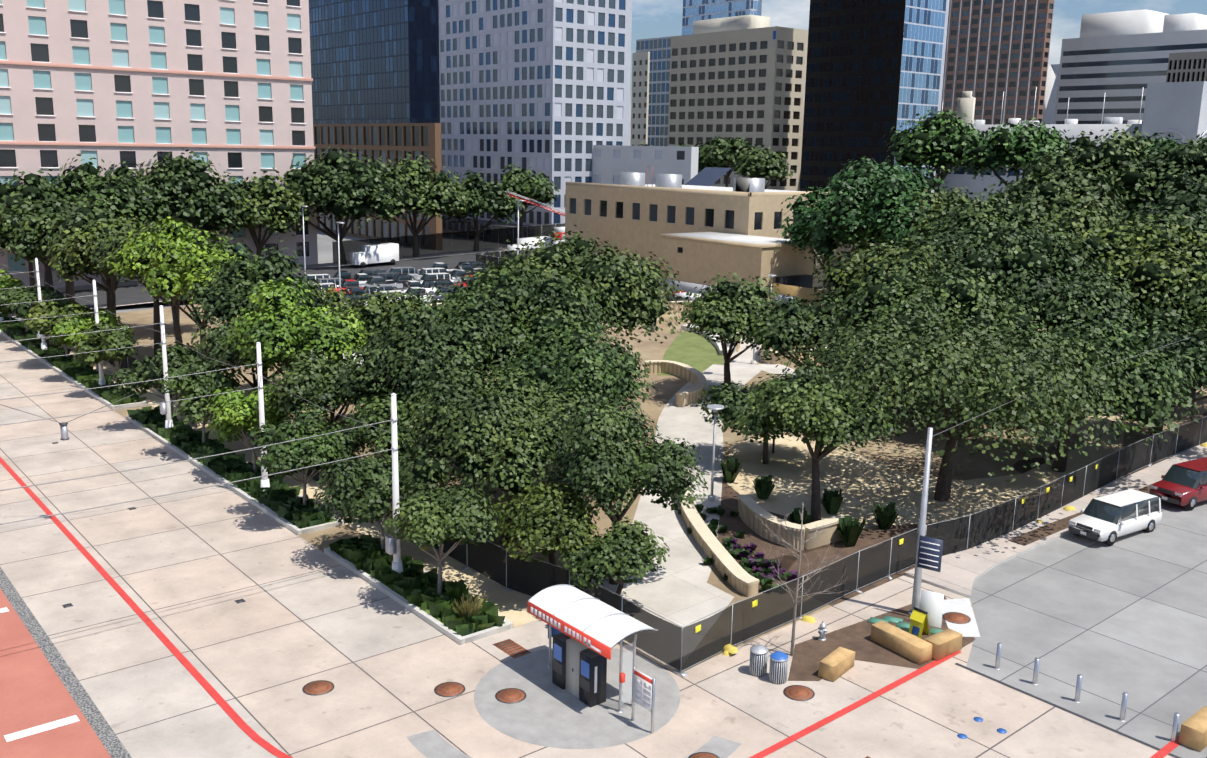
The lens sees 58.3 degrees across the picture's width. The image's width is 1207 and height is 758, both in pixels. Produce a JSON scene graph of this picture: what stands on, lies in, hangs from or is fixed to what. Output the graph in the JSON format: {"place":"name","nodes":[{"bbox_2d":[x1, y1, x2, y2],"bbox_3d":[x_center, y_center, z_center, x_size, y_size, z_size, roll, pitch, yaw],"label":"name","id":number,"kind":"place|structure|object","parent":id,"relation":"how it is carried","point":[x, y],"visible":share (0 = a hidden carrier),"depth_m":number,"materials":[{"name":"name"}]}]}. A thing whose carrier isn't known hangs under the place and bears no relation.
{"place":"outdoors","nodes":[
{"label":"outdoors","id":0,"kind":"place"},
{"bbox_2d":[12,231,1134,607],"bbox_3d":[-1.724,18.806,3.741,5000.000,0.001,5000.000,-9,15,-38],"label":"ground","id":1,"kind":"structure","parent":0,"point":[324,249],"depth_m":183.76,"materials":[{"name":"grey asphalt"}]},
{"bbox_2d":[0,0,317,288],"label":"pink hotel","id":2,"kind":"structure","parent":1,"relation":"on","point":[226,85],"depth_m":141.75,"materials":[{"name":"paint"}]},
{"bbox_2d":[309,0,439,123],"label":"blue glass tower","id":3,"kind":"structure","parent":1,"relation":"on","point":[374,61],"depth_m":263.72,"materials":[{"name":"blue glass"}]},
{"bbox_2d":[313,123,441,238],"bbox_3d":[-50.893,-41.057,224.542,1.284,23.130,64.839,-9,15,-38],"label":"building","id":4,"kind":"structure","parent":1,"relation":"on","point":[391,141],"depth_m":214.43,"materials":[{"name":"brown"}]},
{"bbox_2d":[8,205,975,316],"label":"parking lot","id":5,"kind":"structure","parent":1,"relation":"on","point":[133,294],"depth_m":154.26,"materials":[{"name":"grey asphalt"}]},
{"bbox_2d":[0,168,98,288],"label":"tree","id":6,"kind":"object","parent":5,"relation":"on","point":[34,186],"visible":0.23,"depth_m":131.23,"materials":[{"name":"green plant"}]},
{"bbox_2d":[43,153,180,284],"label":"tree","id":7,"kind":"object","parent":5,"relation":"on","point":[125,194],"visible":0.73,"depth_m":134.18,"materials":[{"name":"green plant"}]},
{"bbox_2d":[123,148,253,233],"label":"tree","id":8,"kind":"object","parent":5,"relation":"on","point":[190,188],"visible":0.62,"depth_m":140.39,"materials":[{"name":"green plant"}]},
{"bbox_2d":[194,167,319,260],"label":"tree","id":9,"kind":"object","parent":5,"relation":"on","point":[268,199],"visible":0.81,"depth_m":147.19,"materials":[{"name":"green plant"}]},
{"bbox_2d":[282,144,415,263],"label":"tree","id":10,"kind":"object","parent":5,"relation":"on","point":[339,186],"visible":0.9,"depth_m":152.59,"materials":[{"name":"green plant"}]},
{"bbox_2d":[369,152,472,256],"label":"tree","id":11,"kind":"object","parent":5,"relation":"on","point":[438,195],"visible":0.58,"depth_m":162.24,"materials":[{"name":"green plant"}]},
{"bbox_2d":[332,223,564,262],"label":"fence","id":12,"kind":"object","parent":5,"relation":"on","point":[436,243],"visible":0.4,"depth_m":173.48,"materials":[{"name":"metal"}]},
{"bbox_2d":[441,170,525,251],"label":"tree","id":13,"kind":"object","parent":5,"relation":"on","point":[491,197],"visible":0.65,"depth_m":170.67,"materials":[{"name":"green plant"}]},
{"bbox_2d":[497,164,559,237],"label":"tree","id":14,"kind":"object","parent":5,"relation":"on","point":[535,187],"visible":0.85,"depth_m":176.30,"materials":[{"name":"green plant"}]},
{"bbox_2d":[700,136,756,186],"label":"tree","id":15,"kind":"object","parent":5,"relation":"on","point":[722,153],"visible":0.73,"depth_m":202.92,"materials":[{"name":"green plant"}]},
{"bbox_2d":[728,145,794,188],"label":"tree","id":16,"kind":"object","parent":5,"relation":"on","point":[765,163],"visible":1,"depth_m":195.85,"materials":[{"name":"green plant"}]},
{"bbox_2d":[883,109,988,194],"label":"tree","id":17,"kind":"object","parent":5,"relation":"on","point":[942,139],"visible":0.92,"depth_m":163.40,"materials":[{"name":"green plant"}]},
{"bbox_2d":[955,117,1074,190],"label":"tree","id":18,"kind":"object","parent":5,"relation":"on","point":[1012,150],"visible":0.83,"depth_m":155.01,"materials":[{"name":"green plant"}]},
{"bbox_2d":[1119,138,1206,218],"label":"tree","id":19,"kind":"object","parent":5,"relation":"on","point":[1184,167],"visible":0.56,"depth_m":135.87,"materials":[{"name":"green plant"}]},
{"bbox_2d":[1136,132,1192,157],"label":"tree","id":20,"kind":"object","parent":5,"relation":"on","point":[1158,146],"depth_m":150.39,"materials":[{"name":"green plant"}]},
{"bbox_2d":[439,0,631,231],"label":"high-rise building","id":21,"kind":"structure","parent":1,"relation":"on","point":[539,85],"depth_m":216.26,"materials":[{"name":"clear concrete"}]},
{"bbox_2d":[630,52,649,145],"bbox_3d":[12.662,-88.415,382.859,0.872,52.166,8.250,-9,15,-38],"label":"cream block","id":22,"kind":"structure","parent":1,"relation":"on","point":[640,94],"depth_m":380.10,"materials":[{"name":"beige concrete"}]},
{"bbox_2d":[593,145,698,184],"bbox_3d":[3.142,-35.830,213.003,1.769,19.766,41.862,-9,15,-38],"label":"rooftop penthouse","id":23,"kind":"object","parent":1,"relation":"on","point":[611,163],"visible":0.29,"depth_m":204.98,"materials":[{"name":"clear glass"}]},
{"bbox_2d":[636,36,670,145],"bbox_3d":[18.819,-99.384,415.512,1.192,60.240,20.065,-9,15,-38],"label":"blue glass block","id":24,"kind":"structure","parent":1,"relation":"on","point":[658,49],"depth_m":410.32,"materials":[{"name":"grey glass"}]},
{"bbox_2d":[565,166,857,305],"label":"fire station","id":25,"kind":"object","parent":1,"relation":"on","point":[698,230],"visible":0.69,"depth_m":138.57,"materials":[{"name":"beige concrete"}]},
{"bbox_2d":[668,15,807,190],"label":"tan office block","id":26,"kind":"structure","parent":1,"relation":"on","point":[743,76],"depth_m":331.01,"materials":[{"name":"beige concrete"}]},
{"bbox_2d":[826,157,946,249],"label":"tree","id":27,"kind":"object","parent":1,"relation":"on","point":[924,182],"visible":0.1,"depth_m":138.99,"materials":[{"name":"green plant"}]},
{"bbox_2d":[971,158,1127,228],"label":"tree","id":28,"kind":"object","parent":1,"relation":"on","point":[1078,187],"visible":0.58,"depth_m":112.06,"materials":[{"name":"green plant"}]},
{"bbox_2d":[934,81,1206,225],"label":"building","id":29,"kind":"structure","parent":1,"relation":"on","point":[1177,110],"depth_m":258.07,"materials":[{"name":"concrete"}]},
{"bbox_2d":[1042,9,1206,123],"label":"white banded office","id":30,"kind":"structure","parent":1,"relation":"on","point":[1120,59],"depth_m":389.57,"materials":[{"name":"grey glass"}]},
{"bbox_2d":[1166,51,1206,81],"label":"finned office","id":31,"kind":"structure","parent":1,"relation":"on","point":[1187,66],"depth_m":345.35,"materials":[{"name":"beige concrete"}]},
{"bbox_2d":[0,334,1174,757],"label":"plaza paving","id":32,"kind":"structure","parent":0,"point":[96,670],"depth_m":40.46,"materials":[{"name":"concrete"}]},
{"bbox_2d":[0,315,147,408],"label":"planter","id":33,"kind":"object","parent":32,"relation":"on","point":[82,375],"visible":0.9,"depth_m":90.34,"materials":[{"name":"concrete"}]},
{"bbox_2d":[23,300,102,356],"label":"planter tree","id":34,"kind":"object","parent":33,"relation":"in","point":[42,325],"visible":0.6,"depth_m":90.90,"materials":[{"name":"green plant"}]},
{"bbox_2d":[73,321,138,387],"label":"planter tree","id":35,"kind":"object","parent":33,"relation":"in","point":[110,339],"visible":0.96,"depth_m":80.49,"materials":[{"name":"green plant"}]},
{"bbox_2d":[324,533,512,644],"bbox_3d":[-8.482,8.877,47.780,2.841,0.764,12.425,-9,15,-38],"label":"planter","id":36,"kind":"object","parent":32,"relation":"on","point":[412,587],"visible":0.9,"depth_m":46.88,"materials":[{"name":"green plant"}]},
{"bbox_2d":[383,482,501,594],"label":"planter tree","id":37,"kind":"object","parent":36,"relation":"in","point":[440,516],"visible":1,"depth_m":44.60,"materials":[{"name":"green plant"}]},
{"bbox_2d":[52,442,1006,757],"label":"manhole covers","id":38,"kind":"object","parent":32,"relation":"on","point":[516,694],"visible":0.94,"depth_m":38.96,"materials":[{"name":"metal"}]},
{"bbox_2d":[0,457,1179,757],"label":"red line","id":39,"kind":"object","parent":32,"relation":"on","point":[272,749],"visible":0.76,"depth_m":39.37,"materials":[{"name":"paint"}]},
{"bbox_2d":[527,584,657,713],"bbox_3d":[-0.486,9.699,39.118,2.184,3.070,4.860,-9,15,-38],"label":"ticket kiosk","id":40,"kind":"object","parent":32,"relation":"on","point":[587,632],"visible":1,"depth_m":38.31,"materials":[{"name":"metal"}]},
{"bbox_2d":[788,593,979,680],"bbox_3d":[11.490,10.306,42.740,11.279,0.401,4.535,-9,15,-38],"label":"dirt patch","id":41,"kind":"object","parent":32,"relation":"on","point":[809,656],"visible":0.56,"depth_m":42.59,"materials":[{"name":"soil"}]},
{"bbox_2d":[870,621,931,664],"bbox_3d":[11.520,10.179,41.904,0.684,0.690,2.511,-7,14,-33],"label":"stone seat","id":42,"kind":"object","parent":41,"relation":"on","point":[911,647],"visible":0.86,"depth_m":41.57,"materials":[{"name":"stone"}]},
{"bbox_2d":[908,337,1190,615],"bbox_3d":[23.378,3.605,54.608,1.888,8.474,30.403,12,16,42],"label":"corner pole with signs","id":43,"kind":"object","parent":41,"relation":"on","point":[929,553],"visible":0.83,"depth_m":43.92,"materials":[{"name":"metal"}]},
{"bbox_2d":[676,416,1206,676],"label":"fence","id":44,"kind":"object","parent":32,"relation":"on","point":[728,629],"visible":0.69,"depth_m":48.98,"materials":[{"name":"metal"}]},
{"bbox_2d":[25,272,1206,670],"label":"park ground","id":45,"kind":"structure","parent":0,"point":[887,472],"depth_m":63.16,"materials":[{"name":"soil"}]},
{"bbox_2d":[5,204,80,299],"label":"park tree","id":46,"kind":"object","parent":45,"relation":"on","point":[31,245],"visible":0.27,"depth_m":107.83,"materials":[{"name":"green plant"}]},
{"bbox_2d":[48,214,144,317],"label":"park tree","id":47,"kind":"object","parent":45,"relation":"on","point":[71,263],"visible":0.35,"depth_m":96.07,"materials":[{"name":"green plant"}]},
{"bbox_2d":[43,198,154,310],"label":"park tree","id":48,"kind":"object","parent":45,"relation":"on","point":[85,215],"visible":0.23,"depth_m":103.13,"materials":[{"name":"green plant"}]},
{"bbox_2d":[81,215,205,357],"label":"park tree","id":49,"kind":"object","parent":45,"relation":"on","point":[103,250],"visible":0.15,"depth_m":91.77,"materials":[{"name":"green plant"}]},
{"bbox_2d":[106,216,229,345],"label":"park tree","id":50,"kind":"object","parent":45,"relation":"on","point":[141,247],"visible":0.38,"depth_m":85.12,"materials":[{"name":"green plant"}]},
{"bbox_2d":[138,244,253,358],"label":"park tree","id":51,"kind":"object","parent":45,"relation":"on","point":[164,281],"visible":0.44,"depth_m":77.29,"materials":[{"name":"green plant"}]},
{"bbox_2d":[126,406,343,534],"bbox_3d":[-23.355,4.774,65.655,2.836,0.774,28.800,-9,15,-38],"label":"planter","id":52,"kind":"object","parent":45,"relation":"on","point":[279,500],"visible":0.9,"depth_m":62.28,"materials":[{"name":"concrete"}]},
{"bbox_2d":[108,341,212,417],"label":"planter tree","id":53,"kind":"object","parent":52,"relation":"in","point":[179,355],"visible":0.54,"depth_m":72.14,"materials":[{"name":"green plant"}]},
{"bbox_2d":[157,359,245,441],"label":"planter tree","id":54,"kind":"object","parent":52,"relation":"in","point":[203,384],"visible":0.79,"depth_m":66.01,"materials":[{"name":"green plant"}]},
{"bbox_2d":[206,383,293,471],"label":"planter tree","id":55,"kind":"object","parent":52,"relation":"in","point":[235,413],"visible":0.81,"depth_m":61.46,"materials":[{"name":"green plant"}]},
{"bbox_2d":[246,405,366,505],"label":"planter tree","id":56,"kind":"object","parent":52,"relation":"in","point":[297,454],"visible":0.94,"depth_m":54.51,"materials":[{"name":"green plant"}]},
{"bbox_2d":[191,312,313,395],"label":"park tree","id":57,"kind":"object","parent":45,"relation":"on","point":[213,339],"visible":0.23,"depth_m":68.28,"materials":[{"name":"green plant"}]},
{"bbox_2d":[178,246,335,392],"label":"park tree","id":58,"kind":"object","parent":45,"relation":"on","point":[237,280],"visible":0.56,"depth_m":73.45,"materials":[{"name":"green plant"}]},
{"bbox_2d":[221,277,369,417],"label":"park tree","id":59,"kind":"object","parent":45,"relation":"on","point":[282,331],"visible":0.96,"depth_m":64.25,"materials":[{"name":"green plant"}]},
{"bbox_2d":[264,351,398,429],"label":"park tree","id":60,"kind":"object","parent":45,"relation":"on","point":[316,380],"visible":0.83,"depth_m":59.83,"materials":[{"name":"green plant"}]},
{"bbox_2d":[323,284,421,396],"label":"park tree","id":61,"kind":"object","parent":45,"relation":"on","point":[375,309],"visible":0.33,"depth_m":68.31,"materials":[{"name":"green plant"}]},
{"bbox_2d":[313,453,448,549],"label":"planter tree","id":62,"kind":"object","parent":45,"relation":"on","point":[363,490],"visible":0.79,"depth_m":49.09,"materials":[{"name":"green plant"}]},
{"bbox_2d":[75,343,687,675],"bbox_3d":[-26.724,2.218,74.253,2.020,1.945,92.318,-9,16,-39],"label":"site fence","id":63,"kind":"object","parent":45,"relation":"on","point":[499,565],"depth_m":46.47,"materials":[{"name":"metal"}]},
{"bbox_2d":[341,380,435,493],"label":"park tree","id":64,"kind":"object","parent":45,"relation":"on","point":[377,410],"visible":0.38,"depth_m":54.58,"materials":[{"name":"green plant"}]},
{"bbox_2d":[385,393,402,572],"bbox_3d":[-9.131,4.873,47.395,0.890,8.730,0.840,-9,15,-38],"label":"catenary pole","id":65,"kind":"object","parent":45,"relation":"on","point":[392,545],"visible":0.77,"depth_m":47.32,"materials":[{"name":"metal"}]},
{"bbox_2d":[0,263,391,524],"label":"span wires","id":66,"kind":"object","parent":65,"relation":"attached to","point":[146,405],"visible":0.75,"depth_m":51.52,"materials":[{"name":"silver metal"}]},
{"bbox_2d":[338,302,532,483],"bbox_3d":[-8.779,0.857,61.097,10.223,10.572,11.217,6,13,23],"label":"park tree","id":67,"kind":"object","parent":45,"relation":"on","point":[413,347],"visible":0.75,"depth_m":58.38,"materials":[{"name":"green plant"}]},
{"bbox_2d":[398,360,608,545],"bbox_3d":[-4.990,3.692,52.437,10.234,8.974,11.883,7,13,25],"label":"park tree","id":68,"kind":"object","parent":45,"relation":"on","point":[491,427],"visible":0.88,"depth_m":49.09,"materials":[{"name":"green plant"}]},
{"bbox_2d":[402,263,626,372],"bbox_3d":[-5.470,-1.197,66.714,12.373,11.911,13.012,-9,15,-38],"label":"park tree","id":69,"kind":"object","parent":45,"relation":"on","point":[506,300],"visible":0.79,"depth_m":63.36,"materials":[{"name":"green plant"}]},
{"bbox_2d":[491,481,599,564],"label":"park tree","id":70,"kind":"object","parent":45,"relation":"on","point":[553,521],"visible":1,"depth_m":44.98,"materials":[{"name":"green plant"}]},
{"bbox_2d":[481,318,658,491],"bbox_3d":[-2.205,1.682,59.105,10.272,9.764,9.861,-9,15,-38],"label":"park tree","id":71,"kind":"object","parent":45,"relation":"on","point":[579,360],"visible":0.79,"depth_m":57.07,"materials":[{"name":"green plant"}]},
{"bbox_2d":[466,225,690,343],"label":"park tree","id":72,"kind":"object","parent":45,"relation":"on","point":[634,288],"visible":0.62,"depth_m":69.84,"materials":[{"name":"green plant"}]},
{"bbox_2d":[559,516,669,595],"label":"park tree","id":73,"kind":"object","parent":45,"relation":"on","point":[622,551],"visible":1,"depth_m":43.41,"materials":[{"name":"green plant"}]},
{"bbox_2d":[542,399,707,584],"bbox_3d":[0.458,5.045,47.762,7.038,8.368,7.306,-9,15,-38],"label":"park tree","id":74,"kind":"object","parent":45,"relation":"on","point":[612,464],"visible":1,"depth_m":45.80,"materials":[{"name":"green plant"}]},
{"bbox_2d":[430,301,941,596],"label":"limestone walls","id":75,"kind":"structure","parent":45,"relation":"on","point":[741,580],"depth_m":52.90,"materials":[{"name":"beige stone"}]},
{"bbox_2d":[675,272,780,387],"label":"park tree","id":76,"kind":"object","parent":45,"relation":"on","point":[713,312],"visible":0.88,"depth_m":78.01,"materials":[{"name":"green plant"}]},
{"bbox_2d":[573,338,915,669],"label":"park paths","id":77,"kind":"structure","parent":45,"relation":"on","point":[678,589],"depth_m":55.25,"materials":[{"name":"concrete"}]},
{"bbox_2d":[696,379,814,463],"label":"spreading oak","id":78,"kind":"object","parent":45,"relation":"on","point":[732,399],"visible":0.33,"depth_m":63.80,"materials":[{"name":"green plant"}]},
{"bbox_2d":[677,457,898,591],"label":"shrubs","id":79,"kind":"object","parent":45,"relation":"on","point":[849,530],"visible":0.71,"depth_m":53.30,"materials":[{"name":"green plant"}]},
{"bbox_2d":[735,294,849,369],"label":"park tree","id":80,"kind":"object","parent":45,"relation":"on","point":[794,322],"visible":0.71,"depth_m":75.83,"materials":[{"name":"green plant"}]},
{"bbox_2d":[734,360,900,522],"bbox_3d":[10.526,3.273,54.476,7.983,8.550,7.694,2,12,2],"label":"park tree","id":81,"kind":"object","parent":45,"relation":"on","point":[822,412],"visible":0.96,"depth_m":52.22,"materials":[{"name":"green plant"}]},
{"bbox_2d":[776,186,877,292],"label":"tree","id":82,"kind":"object","parent":45,"relation":"on","point":[798,231],"visible":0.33,"depth_m":121.35,"materials":[{"name":"green plant"}]},
{"bbox_2d":[797,164,933,265],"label":"tree","id":83,"kind":"object","parent":45,"relation":"on","point":[857,210],"visible":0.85,"depth_m":107.56,"materials":[{"name":"green plant"}]},
{"bbox_2d":[805,236,969,383],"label":"park tree","id":84,"kind":"object","parent":45,"relation":"on","point":[842,275],"visible":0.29,"depth_m":78.16,"materials":[{"name":"green plant"}]},
{"bbox_2d":[816,257,1056,428],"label":"park tree","id":85,"kind":"object","parent":45,"relation":"on","point":[951,293],"visible":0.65,"depth_m":68.75,"materials":[{"name":"green plant"}]},
{"bbox_2d":[769,306,1144,501],"bbox_3d":[18.382,1.484,57.458,18.689,10.575,19.117,-9,15,-38],"label":"park tree","id":86,"kind":"object","parent":45,"relation":"on","point":[950,376],"visible":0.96,"depth_m":53.42,"materials":[{"name":"green plant"}]},
{"bbox_2d":[901,191,1059,245],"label":"park tree","id":87,"kind":"object","parent":45,"relation":"on","point":[992,207],"visible":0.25,"depth_m":92.72,"materials":[{"name":"green plant"}]},
{"bbox_2d":[885,209,1119,305],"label":"park tree","id":88,"kind":"object","parent":45,"relation":"on","point":[994,251],"visible":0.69,"depth_m":77.06,"materials":[{"name":"green plant"}]},
{"bbox_2d":[1010,202,1121,331],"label":"park tree","id":89,"kind":"object","parent":45,"relation":"on","point":[1078,223],"visible":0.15,"depth_m":86.29,"materials":[{"name":"green plant"}]},
{"bbox_2d":[991,265,1148,346],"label":"park tree","id":90,"kind":"object","parent":45,"relation":"on","point":[1100,301],"visible":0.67,"depth_m":70.84,"materials":[{"name":"green plant"}]},
{"bbox_2d":[969,315,1198,471],"bbox_3d":[26.871,0.877,62.567,12.306,9.304,12.065,4,12,12],"label":"park tree","id":91,"kind":"object","parent":45,"relation":"on","point":[1155,377],"visible":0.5,"depth_m":59.29,"materials":[{"name":"green plant"}]},
{"bbox_2d":[1063,209,1206,314],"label":"park tree","id":92,"kind":"object","parent":45,"relation":"on","point":[1146,256],"visible":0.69,"depth_m":76.74,"materials":[{"name":"green plant"}]},
{"bbox_2d":[1104,313,1206,436],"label":"park tree","id":93,"kind":"object","parent":45,"relation":"on","point":[1191,354],"visible":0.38,"depth_m":65.89,"materials":[{"name":"green plant"}]},
{"bbox_2d":[1104,183,1206,241],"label":"park tree","id":94,"kind":"object","parent":45,"relation":"on","point":[1192,207],"visible":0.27,"depth_m":88.23,"materials":[{"name":"green plant"}]},
{"bbox_2d":[1126,270,1206,407],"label":"park tree","id":95,"kind":"object","parent":45,"relation":"on","point":[1178,310],"visible":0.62,"depth_m":72.89,"materials":[{"name":"green plant"}]},
{"bbox_2d":[682,0,761,34],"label":"blue glass tower","id":96,"kind":"structure","parent":0,"point":[695,10],"depth_m":459.63,"materials":[{"name":"blue glass"}]},
{"bbox_2d":[800,0,949,192],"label":"skyscraper","id":97,"kind":"structure","parent":0,"point":[874,72],"depth_m":288.71,"materials":[{"name":"grey glass"}]},
{"bbox_2d":[629,0,1206,145],"label":"sky","id":98,"kind":"structure","parent":0,"point":[650,18],"materials":[{"name":"blue"}]},
{"bbox_2d":[940,0,1053,124],"bbox_3d":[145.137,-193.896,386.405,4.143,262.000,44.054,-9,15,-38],"label":"skyscraper","id":99,"kind":"structure","parent":0,"point":[995,50],"depth_m":397.88,"materials":[{"name":"concrete"}]},
{"bbox_2d":[904,442,1206,597],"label":"sidewalk","id":100,"kind":"structure","parent":0,"point":[961,572],"depth_m":52.53,"materials":[{"name":"concrete"}]},
{"bbox_2d":[955,500,1206,757],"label":"road","id":101,"kind":"structure","parent":0,"point":[1111,624],"depth_m":43.86,"materials":[{"name":"concrete"}]},
{"bbox_2d":[1068,489,1161,544],"bbox_3d":[25.274,6.783,53.447,5.154,1.715,2.230,-7,14,-33],"label":"white wagon","id":102,"kind":"object","parent":101,"relation":"on","point":[1108,519],"visible":1,"depth_m":52.76,"materials":[{"name":"white paint"}]},
{"bbox_2d":[1149,457,1206,509],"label":"red suv","id":103,"kind":"object","parent":101,"relation":"on","point":[1184,484],"visible":0.94,"depth_m":56.99,"materials":[{"name":"red paint"}]},
{"bbox_2d":[1013,124,1167,220],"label":"tree","id":104,"kind":"object","parent":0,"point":[1112,158],"visible":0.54,"depth_m":139.11,"materials":[{"name":"green plant"}]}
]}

